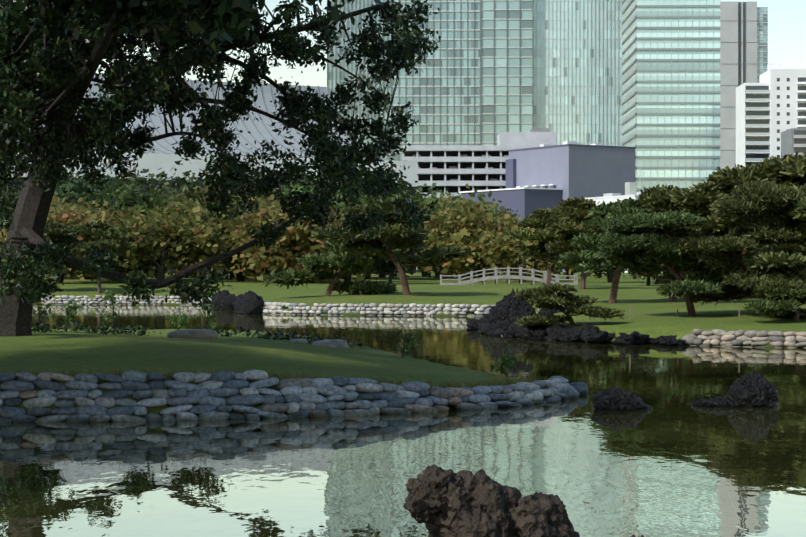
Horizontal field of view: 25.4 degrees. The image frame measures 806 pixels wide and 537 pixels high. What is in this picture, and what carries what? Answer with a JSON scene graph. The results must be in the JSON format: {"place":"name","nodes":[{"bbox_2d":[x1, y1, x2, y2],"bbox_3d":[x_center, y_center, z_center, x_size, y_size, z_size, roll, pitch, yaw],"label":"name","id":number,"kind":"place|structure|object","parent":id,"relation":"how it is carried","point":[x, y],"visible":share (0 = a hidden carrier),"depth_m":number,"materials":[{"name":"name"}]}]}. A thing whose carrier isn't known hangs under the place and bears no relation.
{"place":"outdoors","nodes":[
{"label":"outdoors","id":0,"kind":"place"},
{"bbox_2d":[0,305,805,536],"bbox_3d":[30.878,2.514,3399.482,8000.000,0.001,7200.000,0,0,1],"label":"pond water","id":1,"kind":"structure","parent":0,"point":[694,471],"depth_m":24.21,"materials":[{"name":"green liquid"}]},
{"bbox_2d":[11,370,799,530],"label":"floating pond leaves","id":2,"kind":"object","parent":1,"relation":"on","point":[374,417],"visible":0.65,"depth_m":29.00,"materials":[{"name":"green plant"}]},
{"bbox_2d":[404,464,579,536],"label":"foreground rock","id":3,"kind":"object","parent":1,"relation":"in","point":[440,501],"visible":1,"depth_m":12.03,"materials":[{"name":"brown stone"}]},
{"bbox_2d":[591,370,778,411],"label":"rocks","id":4,"kind":"object","parent":1,"relation":"in","point":[754,389],"visible":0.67,"depth_m":32.36,"materials":[{"name":"black stone"}]},
{"bbox_2d":[0,272,805,418],"bbox_3d":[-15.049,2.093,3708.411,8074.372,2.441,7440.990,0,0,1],"label":"terrain","id":5,"kind":"structure","parent":0,"point":[653,314],"depth_m":43.94,"materials":[{"name":"green plant"}]},
{"bbox_2d":[0,175,21,230],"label":"dark tree","id":6,"kind":"object","parent":5,"relation":"on","point":[11,197],"visible":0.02,"depth_m":203.17,"materials":[{"name":"green plant"}]},
{"bbox_2d":[20,167,95,187],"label":"dark tree","id":7,"kind":"object","parent":5,"relation":"on","point":[71,176],"depth_m":261.13,"materials":[{"name":"green plant"}]},
{"bbox_2d":[0,192,128,282],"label":"cherry tree","id":8,"kind":"object","parent":5,"relation":"on","point":[70,219],"visible":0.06,"depth_m":148.74,"materials":[{"name":"green plant"}]},
{"bbox_2d":[40,221,88,287],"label":"pine","id":9,"kind":"object","parent":5,"relation":"on","point":[57,233],"visible":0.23,"depth_m":130.23,"materials":[{"name":"green plant"}]},
{"bbox_2d":[14,171,131,272],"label":"dark tree","id":10,"kind":"object","parent":5,"relation":"on","point":[82,190],"visible":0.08,"depth_m":213.41,"materials":[{"name":"green plant"}]},
{"bbox_2d":[44,204,105,278],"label":"tree","id":11,"kind":"object","parent":5,"relation":"on","point":[77,273],"depth_m":191.73,"materials":[{"name":"green plant"}]},
{"bbox_2d":[68,220,136,293],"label":"pine","id":12,"kind":"object","parent":5,"relation":"on","point":[104,230],"visible":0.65,"depth_m":127.09,"materials":[{"name":"green plant"}]},
{"bbox_2d":[47,193,172,280],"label":"cherry tree","id":13,"kind":"object","parent":5,"relation":"on","point":[80,206],"visible":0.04,"depth_m":158.19,"materials":[{"name":"green plant"}]},
{"bbox_2d":[52,179,185,279],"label":"green tree","id":14,"kind":"object","parent":5,"relation":"on","point":[122,200],"visible":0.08,"depth_m":185.07,"materials":[{"name":"green plant"}]},
{"bbox_2d":[77,175,165,205],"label":"green tree","id":15,"kind":"object","parent":5,"relation":"on","point":[105,197],"visible":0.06,"depth_m":209.18,"materials":[{"name":"green plant"}]},
{"bbox_2d":[103,167,191,272],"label":"dark tree","id":16,"kind":"object","parent":5,"relation":"on","point":[145,182],"visible":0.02,"depth_m":233.96,"materials":[{"name":"green plant"}]},
{"bbox_2d":[94,187,237,280],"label":"cherry tree","id":17,"kind":"object","parent":5,"relation":"on","point":[191,245],"visible":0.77,"depth_m":150.16,"materials":[{"name":"green plant"}]},
{"bbox_2d":[142,161,202,193],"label":"dark tree","id":18,"kind":"object","parent":5,"relation":"on","point":[179,180],"depth_m":266.05,"materials":[{"name":"green plant"}]},
{"bbox_2d":[131,183,281,279],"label":"cherry tree","id":19,"kind":"object","parent":5,"relation":"on","point":[185,207],"depth_m":177.39,"materials":[{"name":"green plant"}]},
{"bbox_2d":[146,171,269,277],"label":"tree","id":20,"kind":"object","parent":5,"relation":"on","point":[188,194],"depth_m":210.87,"materials":[{"name":"green plant"}]},
{"bbox_2d":[1,75,416,273],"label":"building","id":21,"kind":"structure","parent":5,"relation":"on","point":[163,156],"depth_m":389.74,"materials":[{"name":"silver metal"}]},
{"bbox_2d":[0,0,440,336],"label":"tree","id":22,"kind":"object","parent":5,"relation":"on","point":[48,48],"visible":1,"depth_m":38.54,"materials":[{"name":"green plant"}]},
{"bbox_2d":[175,189,287,281],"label":"green tree","id":23,"kind":"object","parent":5,"relation":"on","point":[239,276],"visible":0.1,"depth_m":158.54,"materials":[{"name":"green plant"}]},
{"bbox_2d":[194,185,284,280],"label":"cherry tree","id":24,"kind":"object","parent":5,"relation":"on","point":[255,275],"visible":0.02,"depth_m":168.40,"materials":[{"name":"green plant"}]},
{"bbox_2d":[183,166,299,199],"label":"dark tree","id":25,"kind":"object","parent":5,"relation":"on","point":[204,181],"depth_m":239.38,"materials":[{"name":"green plant"}]},
{"bbox_2d":[192,206,294,278],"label":"tree","id":26,"kind":"object","parent":5,"relation":"on","point":[231,275],"visible":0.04,"depth_m":188.70,"materials":[{"name":"green plant"}]},
{"bbox_2d":[166,329,348,348],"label":"flat rocks","id":27,"kind":"object","parent":5,"relation":"on","point":[212,334],"visible":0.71,"depth_m":43.01,"materials":[{"name":"grey stone"}]},
{"bbox_2d":[0,366,538,387],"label":"grass edge","id":28,"kind":"object","parent":5,"relation":"on","point":[494,382],"visible":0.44,"depth_m":31.55,"materials":[{"name":"green plant"}]},
{"bbox_2d":[31,289,516,376],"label":"shrubs","id":29,"kind":"object","parent":5,"relation":"on","point":[178,321],"visible":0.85,"depth_m":44.46,"materials":[{"name":"green plant"}]},
{"bbox_2d":[200,195,363,282],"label":"cherry tree","id":30,"kind":"object","parent":5,"relation":"on","point":[284,247],"visible":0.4,"depth_m":147.23,"materials":[{"name":"green plant"}]},
{"bbox_2d":[267,192,307,212],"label":"tree","id":31,"kind":"object","parent":5,"relation":"on","point":[285,194],"depth_m":168.88,"materials":[{"name":"green plant"}]},
{"bbox_2d":[259,165,327,193],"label":"dark tree","id":32,"kind":"object","parent":5,"relation":"on","point":[300,180],"depth_m":262.12,"materials":[{"name":"green plant"}]},
{"bbox_2d":[0,370,587,422],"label":"stone retaining wall","id":33,"kind":"structure","parent":5,"relation":"on","point":[301,397],"depth_m":30.19,"materials":[{"name":"stone"}]},
{"bbox_2d":[281,176,346,209],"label":"green tree","id":34,"kind":"object","parent":5,"relation":"on","point":[297,186],"visible":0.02,"depth_m":209.78,"materials":[{"name":"green plant"}]},
{"bbox_2d":[261,240,402,295],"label":"pine","id":35,"kind":"object","parent":5,"relation":"on","point":[335,257],"visible":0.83,"depth_m":109.36,"materials":[{"name":"green plant"}]},
{"bbox_2d":[270,195,398,281],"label":"cherry tree","id":36,"kind":"object","parent":5,"relation":"on","point":[347,277],"depth_m":158.41,"materials":[{"name":"green plant"}]},
{"bbox_2d":[327,0,390,159],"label":"skyscraper","id":37,"kind":"structure","parent":5,"relation":"on","point":[335,75],"depth_m":849.84,"materials":[{"name":"teal"}]},
{"bbox_2d":[306,170,417,275],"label":"dark tree","id":38,"kind":"object","parent":5,"relation":"on","point":[339,192],"depth_m":222.67,"materials":[{"name":"green plant"}]},
{"bbox_2d":[325,169,448,279],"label":"green tree","id":39,"kind":"object","parent":5,"relation":"on","point":[363,198],"depth_m":181.91,"materials":[{"name":"green plant"}]},
{"bbox_2d":[310,196,470,294],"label":"pine","id":40,"kind":"object","parent":5,"relation":"on","point":[389,239],"visible":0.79,"depth_m":103.47,"materials":[{"name":"green plant"}]},
{"bbox_2d":[374,238,430,283],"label":"dark tree","id":41,"kind":"object","parent":5,"relation":"on","point":[387,267],"visible":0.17,"depth_m":149.94,"materials":[{"name":"green plant"}]},
{"bbox_2d":[35,295,805,347],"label":"stone retaining wall","id":42,"kind":"structure","parent":5,"relation":"on","point":[700,337],"depth_m":95.04,"materials":[{"name":"stone"}]},
{"bbox_2d":[391,0,479,160],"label":"skyscraper","id":43,"kind":"structure","parent":5,"relation":"on","point":[441,92],"depth_m":799.43,"materials":[{"name":"teal glass"}]},
{"bbox_2d":[421,188,449,276],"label":"green tree","id":44,"kind":"object","parent":5,"relation":"on","point":[446,202],"depth_m":229.45,"materials":[{"name":"green plant"}]},
{"bbox_2d":[373,183,503,279],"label":"green tree","id":45,"kind":"object","parent":5,"relation":"on","point":[432,201],"visible":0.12,"depth_m":176.04,"materials":[{"name":"green plant"}]},
{"bbox_2d":[211,288,686,345],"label":"lava rocks","id":46,"kind":"object","parent":5,"relation":"on","point":[500,319],"visible":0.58,"depth_m":66.59,"materials":[{"name":"black stone"}]},
{"bbox_2d":[440,188,471,200],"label":"dark tree","id":47,"kind":"object","parent":5,"relation":"on","point":[446,189],"depth_m":271.63,"materials":[{"name":"green plant"}]},
{"bbox_2d":[417,199,505,277],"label":"tree","id":48,"kind":"object","parent":5,"relation":"on","point":[436,271],"visible":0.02,"depth_m":204.12,"materials":[{"name":"green plant"}]},
{"bbox_2d":[402,128,555,271],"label":"parking garage","id":49,"kind":"structure","parent":5,"relation":"on","point":[454,169],"depth_m":561.24,"materials":[{"name":"concrete"}]},
{"bbox_2d":[415,183,560,281],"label":"cherry tree","id":50,"kind":"object","parent":5,"relation":"on","point":[451,234],"visible":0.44,"depth_m":157.57,"materials":[{"name":"green plant"}]},
{"bbox_2d":[480,0,533,144],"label":"skyscraper","id":51,"kind":"structure","parent":5,"relation":"on","point":[506,65],"depth_m":795.20,"materials":[{"name":"teal glass"}]},
{"bbox_2d":[487,206,526,274],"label":"dark tree","id":52,"kind":"object","parent":5,"relation":"on","point":[514,215],"depth_m":235.68,"materials":[{"name":"green plant"}]},
{"bbox_2d":[440,267,577,284],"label":"wooden bridge","id":53,"kind":"structure","parent":5,"relation":"on","point":[508,277],"depth_m":134.50,"materials":[{"name":"white wood"}]},
{"bbox_2d":[468,208,590,282],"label":"cherry tree","id":54,"kind":"object","parent":5,"relation":"on","point":[498,249],"visible":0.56,"depth_m":149.97,"materials":[{"name":"green plant"}]},
{"bbox_2d":[505,207,574,284],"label":"pine","id":55,"kind":"object","parent":5,"relation":"on","point":[543,218],"visible":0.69,"depth_m":123.93,"materials":[{"name":"green plant"}]},
{"bbox_2d":[460,141,635,271],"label":"building","id":56,"kind":"structure","parent":5,"relation":"on","point":[542,176],"depth_m":525.23,"materials":[{"name":"purple-grey painted concrete"},{"name":"white painted roof trim"}]},
{"bbox_2d":[513,282,626,327],"bbox_3d":[5.742,1.330,63.620,3.799,1.687,3.288,0,0,39],"label":"pine","id":57,"kind":"object","parent":5,"relation":"on","point":[556,296],"visible":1,"depth_m":63.22,"materials":[{"name":"green plant"}]},
{"bbox_2d":[544,196,607,288],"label":"pine","id":58,"kind":"object","parent":5,"relation":"on","point":[574,209],"visible":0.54,"depth_m":110.45,"materials":[{"name":"green plant"}]},
{"bbox_2d":[554,266,597,278],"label":"dark tree","id":59,"kind":"object","parent":5,"relation":"on","point":[567,273],"depth_m":173.80,"materials":[{"name":"green plant"}]},
{"bbox_2d":[534,0,621,145],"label":"skyscraper","id":60,"kind":"structure","parent":5,"relation":"on","point":[578,71],"depth_m":798.89,"materials":[{"name":"teal glass"}]},
{"bbox_2d":[572,201,634,282],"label":"green tree","id":61,"kind":"object","parent":5,"relation":"on","point":[608,274],"depth_m":149.10,"materials":[{"name":"green plant"}]},
{"bbox_2d":[557,197,657,303],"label":"pine","id":62,"kind":"object","parent":5,"relation":"on","point":[587,261],"visible":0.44,"depth_m":90.93,"materials":[{"name":"green plant"}]},
{"bbox_2d":[585,165,662,272],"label":"white service building","id":63,"kind":"structure","parent":5,"relation":"on","point":[631,190],"depth_m":435.17,"materials":[{"name":"paint"}]},
{"bbox_2d":[622,266,686,285],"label":"dark tree","id":64,"kind":"object","parent":5,"relation":"on","point":[664,270],"visible":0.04,"depth_m":128.20,"materials":[{"name":"green plant"}]},
{"bbox_2d":[594,184,719,301],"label":"pine","id":65,"kind":"object","parent":5,"relation":"on","point":[656,198],"visible":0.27,"depth_m":89.16,"materials":[{"name":"green plant"}]},
{"bbox_2d":[622,0,719,191],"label":"skyscraper","id":66,"kind":"structure","parent":5,"relation":"on","point":[671,91],"depth_m":698.63,"materials":[{"name":"teal glass"}]},
{"bbox_2d":[669,270,693,278],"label":"dark tree","id":67,"kind":"object","parent":5,"relation":"on","point":[686,274],"visible":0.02,"depth_m":118.24,"materials":[{"name":"green plant"}]},
{"bbox_2d":[597,209,766,315],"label":"pine","id":68,"kind":"object","parent":5,"relation":"on","point":[637,249],"visible":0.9,"depth_m":65.74,"materials":[{"name":"green plant"}]},
{"bbox_2d":[629,304,739,319],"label":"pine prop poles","id":69,"kind":"object","parent":5,"relation":"on","point":[677,311],"visible":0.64,"depth_m":65.53,"materials":[{"name":"brown wood"}]},
{"bbox_2d":[661,179,739,303],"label":"pine","id":70,"kind":"object","parent":5,"relation":"on","point":[701,196],"visible":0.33,"depth_m":82.61,"materials":[{"name":"green plant"}]},
{"bbox_2d":[659,180,805,302],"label":"pine","id":71,"kind":"object","parent":5,"relation":"on","point":[760,209],"visible":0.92,"depth_m":64.30,"materials":[{"name":"green plant"}]},
{"bbox_2d":[720,2,767,186],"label":"high-rise building","id":72,"kind":"structure","parent":5,"relation":"on","point":[743,42],"depth_m":1247.61,"materials":[{"name":"concrete"},{"name":"glass"}]},
{"bbox_2d":[733,244,773,264],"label":"pine","id":73,"kind":"object","parent":5,"relation":"on","point":[752,252],"visible":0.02,"depth_m":97.09,"materials":[{"name":"green plant"}]},
{"bbox_2d":[704,152,805,255],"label":"pine","id":74,"kind":"object","parent":5,"relation":"on","point":[789,170],"visible":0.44,"depth_m":81.28,"materials":[{"name":"green plant"}]},
{"bbox_2d":[736,62,805,181],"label":"residential block","id":75,"kind":"structure","parent":5,"relation":"on","point":[770,106],"depth_m":650.06,"materials":[{"name":"white paint"}]},
{"bbox_2d":[736,191,805,278],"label":"pine","id":76,"kind":"object","parent":5,"relation":"on","point":[772,259],"visible":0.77,"depth_m":63.23,"materials":[{"name":"green plant"}]},
{"bbox_2d":[743,272,805,320],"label":"pine","id":77,"kind":"object","parent":5,"relation":"on","point":[783,307],"visible":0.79,"depth_m":61.65,"materials":[{"name":"green plant"}]},
{"bbox_2d":[757,243,805,259],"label":"dark tree","id":78,"kind":"object","parent":5,"relation":"on","point":[767,248],"visible":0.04,"depth_m":108.67,"materials":[{"name":"green plant"}]},
{"bbox_2d":[781,128,805,157],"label":"building","id":79,"kind":"structure","parent":5,"relation":"on","point":[793,141],"depth_m":598.45,"materials":[{"name":"concrete"}]},
{"bbox_2d":[785,184,805,246],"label":"pine","id":80,"kind":"object","parent":5,"relation":"on","point":[801,188],"visible":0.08,"depth_m":71.36,"materials":[{"name":"green plant"}]},
{"bbox_2d":[86,0,805,86],"label":"sky","id":81,"kind":"structure","parent":0,"point":[786,18],"materials":[{"name":"white"}]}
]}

